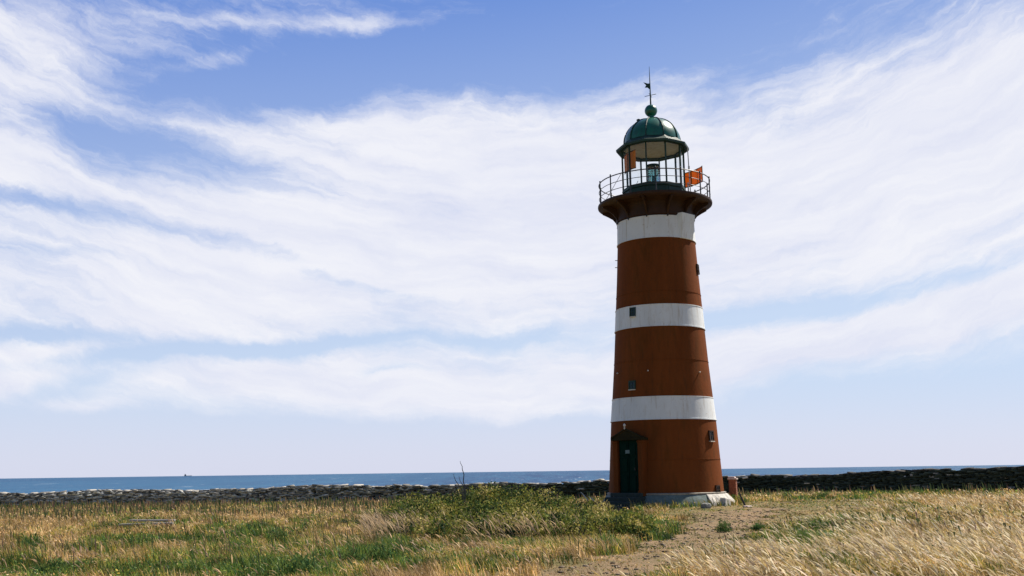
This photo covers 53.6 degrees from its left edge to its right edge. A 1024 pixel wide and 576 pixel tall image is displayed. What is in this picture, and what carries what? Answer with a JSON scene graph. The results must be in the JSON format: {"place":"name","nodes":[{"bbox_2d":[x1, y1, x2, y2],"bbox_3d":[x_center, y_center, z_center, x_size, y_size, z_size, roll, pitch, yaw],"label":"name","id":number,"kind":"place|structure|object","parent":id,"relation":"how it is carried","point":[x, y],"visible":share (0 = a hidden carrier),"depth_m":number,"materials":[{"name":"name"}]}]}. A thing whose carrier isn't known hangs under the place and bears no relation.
{"place":"outdoors","nodes":[
{"label":"outdoors","id":0,"kind":"place"},
{"bbox_2d":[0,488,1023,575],"bbox_3d":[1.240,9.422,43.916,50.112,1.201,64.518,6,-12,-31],"label":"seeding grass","id":1,"kind":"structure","parent":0,"point":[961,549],"depth_m":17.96,"materials":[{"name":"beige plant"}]},
{"bbox_2d":[0,465,1023,493],"bbox_3d":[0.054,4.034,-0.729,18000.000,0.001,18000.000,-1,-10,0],"label":"sea","id":2,"kind":"structure","parent":0,"point":[22,485],"depth_m":739.95,"materials":[{"name":"liquid"}]},
{"bbox_2d":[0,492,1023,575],"bbox_3d":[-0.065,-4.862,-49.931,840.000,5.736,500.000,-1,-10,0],"label":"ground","id":3,"kind":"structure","parent":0,"point":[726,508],"depth_m":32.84,"materials":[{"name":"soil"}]},
{"bbox_2d":[16,534,42,547],"bbox_3d":[-10.461,5.549,21.992,0.513,0.432,0.522,-10,-14,42],"label":"weed clump","id":4,"kind":"object","parent":3,"relation":"on","point":[35,539],"visible":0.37,"depth_m":21.99,"materials":[{"name":"green plant"}]},
{"bbox_2d":[32,554,68,573],"bbox_3d":[-7.544,4.544,16.617,0.590,0.360,0.530,-1,-10,0],"label":"weed clump","id":5,"kind":"object","parent":3,"relation":"on","point":[56,563],"visible":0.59,"depth_m":16.55,"materials":[{"name":"green plant"}]},
{"bbox_2d":[116,519,174,527],"bbox_3d":[-11.496,7.431,31.709,1.828,0.372,0.260,0,-10,-2],"label":"bench","id":6,"kind":"object","parent":3,"relation":"on","point":[170,523],"visible":0.48,"depth_m":31.74,"materials":[{"name":"grey wood"}]},
{"bbox_2d":[265,525,290,543],"bbox_3d":[-5.279,5.597,22.947,0.558,0.473,0.446,6,-12,-34],"label":"weed clump","id":7,"kind":"object","parent":3,"relation":"on","point":[281,533],"visible":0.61,"depth_m":22.93,"materials":[{"name":"green plant"}]},
{"bbox_2d":[278,552,320,574],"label":"weed clump","id":8,"kind":"object","parent":3,"relation":"on","point":[298,562],"visible":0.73,"depth_m":15.96,"materials":[{"name":"green plant"}]},
{"bbox_2d":[336,546,367,564],"bbox_3d":[-2.787,4.674,17.642,0.592,0.371,0.498,-1,-10,0],"label":"weed clump","id":9,"kind":"object","parent":3,"relation":"on","point":[346,555],"visible":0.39,"depth_m":17.62,"materials":[{"name":"green plant"}]},
{"bbox_2d":[365,541,393,564],"bbox_3d":[-2.336,4.649,17.803,0.561,0.461,0.492,6,-12,-32],"label":"weed clump","id":10,"kind":"object","parent":3,"relation":"on","point":[379,553],"visible":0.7,"depth_m":17.77,"materials":[{"name":"green plant"}]},
{"bbox_2d":[369,481,510,539],"bbox_3d":[-1.926,6.175,28.290,4.418,1.474,8.520,-1,-10,0],"label":"shrub","id":11,"kind":"object","parent":3,"relation":"on","point":[453,509],"visible":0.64,"depth_m":27.09,"materials":[{"name":"green plant"}]},
{"bbox_2d":[460,462,465,511],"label":"dead stem","id":12,"kind":"object","parent":3,"relation":"on","point":[464,487],"visible":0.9,"depth_m":29.38,"materials":[{"name":"plant"}]},
{"bbox_2d":[0,487,1023,575],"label":"meadow grass","id":13,"kind":"structure","parent":3,"relation":"on","point":[465,563],"depth_m":21.14,"materials":[{"name":"green plant"}]},
{"bbox_2d":[0,466,1023,505],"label":"stone wall","id":14,"kind":"structure","parent":3,"relation":"on","point":[923,478],"depth_m":70.38,"materials":[{"name":"black stone"}]},
{"bbox_2d":[0,481,1023,575],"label":"tall weeds","id":15,"kind":"object","parent":3,"relation":"on","point":[328,502],"visible":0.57,"depth_m":48.40,"materials":[{"name":"beige plant"}]},
{"bbox_2d":[459,484,615,541],"bbox_3d":[0.800,6.005,27.336,4.742,1.431,8.869,-1,-10,0],"label":"shrub","id":16,"kind":"object","parent":3,"relation":"on","point":[528,507],"visible":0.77,"depth_m":25.63,"materials":[{"name":"green plant"}]},
{"bbox_2d":[583,537,603,545],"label":"weed clump","id":17,"kind":"object","parent":3,"relation":"on","point":[592,541],"visible":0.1,"depth_m":20.22,"materials":[{"name":"green plant"}]},
{"bbox_2d":[575,506,658,540],"bbox_3d":[2.441,5.793,24.800,2.432,0.842,3.623,-1,-10,0],"label":"shrub","id":18,"kind":"object","parent":3,"relation":"on","point":[629,521],"visible":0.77,"depth_m":23.91,"materials":[{"name":"green plant"}]},
{"bbox_2d":[598,69,734,509],"bbox_3d":[5.917,-0.294,40.928,5.596,18.580,5.902,-2,-10,8],"label":"lighthouse","id":19,"kind":"object","parent":3,"relation":"on","point":[664,444],"visible":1,"depth_m":39.41,"materials":[{"name":"red paint"}]},
{"bbox_2d":[619,440,638,492],"bbox_3d":[4.514,6.836,38.461,0.365,2.069,0.860,9,-14,-44],"label":"door","id":20,"kind":"structure","parent":19,"relation":"in","point":[629,477],"depth_m":38.36,"materials":[{"name":"green paint"}]},
{"bbox_2d":[628,380,635,390],"bbox_3d":[4.646,3.761,39.093,0.310,0.371,0.165,-10,-14,42],"label":"window","id":21,"kind":"structure","parent":19,"relation":"in","point":[631,384],"depth_m":39.06,"materials":[{"name":"glass"}]},
{"bbox_2d":[629,307,635,317],"bbox_3d":[4.745,0.958,39.746,0.280,0.391,0.166,-10,-14,42],"label":"window","id":22,"kind":"structure","parent":19,"relation":"in","point":[632,311],"depth_m":39.72,"materials":[{"name":"glass"}]},
{"bbox_2d":[696,264,699,274],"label":"window","id":23,"kind":"structure","parent":19,"relation":"in","point":[697,266],"depth_m":40.61,"materials":[{"name":"black glass"}]},
{"bbox_2d":[708,430,714,441],"bbox_3d":[7.615,5.674,38.800,0.167,0.431,0.330,-9,-13,40],"label":"window","id":24,"kind":"structure","parent":19,"relation":"in","point":[710,432],"depth_m":38.76,"materials":[{"name":"grey glass"}]},
{"bbox_2d":[715,485,720,491],"bbox_3d":[7.781,7.645,38.427,0.140,0.337,0.310,-9,-13,38],"label":"window","id":25,"kind":"structure","parent":19,"relation":"in","point":[717,487],"depth_m":38.38,"materials":[{"name":"black glass"}]},
{"bbox_2d":[700,503,710,508],"bbox_3d":[6.946,7.818,36.303,0.378,0.240,0.311,-1,-10,0],"label":"boulder","id":26,"kind":"object","parent":3,"relation":"on","point":[705,505],"visible":0.76,"depth_m":36.19,"materials":[{"name":"grey stone"}]},
{"bbox_2d":[727,477,737,496],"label":"brick pillar","id":27,"kind":"structure","parent":3,"relation":"on","point":[733,485],"depth_m":40.03,"materials":[{"name":"red brick"}]},
{"bbox_2d":[749,523,764,530],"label":"weed clump","id":28,"kind":"object","parent":3,"relation":"on","point":[759,526],"visible":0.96,"depth_m":25.70,"materials":[{"name":"green plant"}]},
{"bbox_2d":[816,490,831,498],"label":"weed clump","id":29,"kind":"object","parent":3,"relation":"on","point":[820,494],"visible":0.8,"depth_m":44.23,"materials":[{"name":"green plant"}]},
{"bbox_2d":[0,0,1023,478],"label":"sky","id":30,"kind":"structure","parent":0,"point":[238,237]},
{"bbox_2d":[542,507,790,575],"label":"dirt path","id":31,"kind":"structure","parent":0,"point":[714,522],"depth_m":21.82,"materials":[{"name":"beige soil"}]},
{"bbox_2d":[715,518,731,531],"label":"weed clump","id":32,"kind":"object","parent":31,"relation":"on","point":[724,525],"visible":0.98,"depth_m":25.44,"materials":[{"name":"green plant"}]}
]}

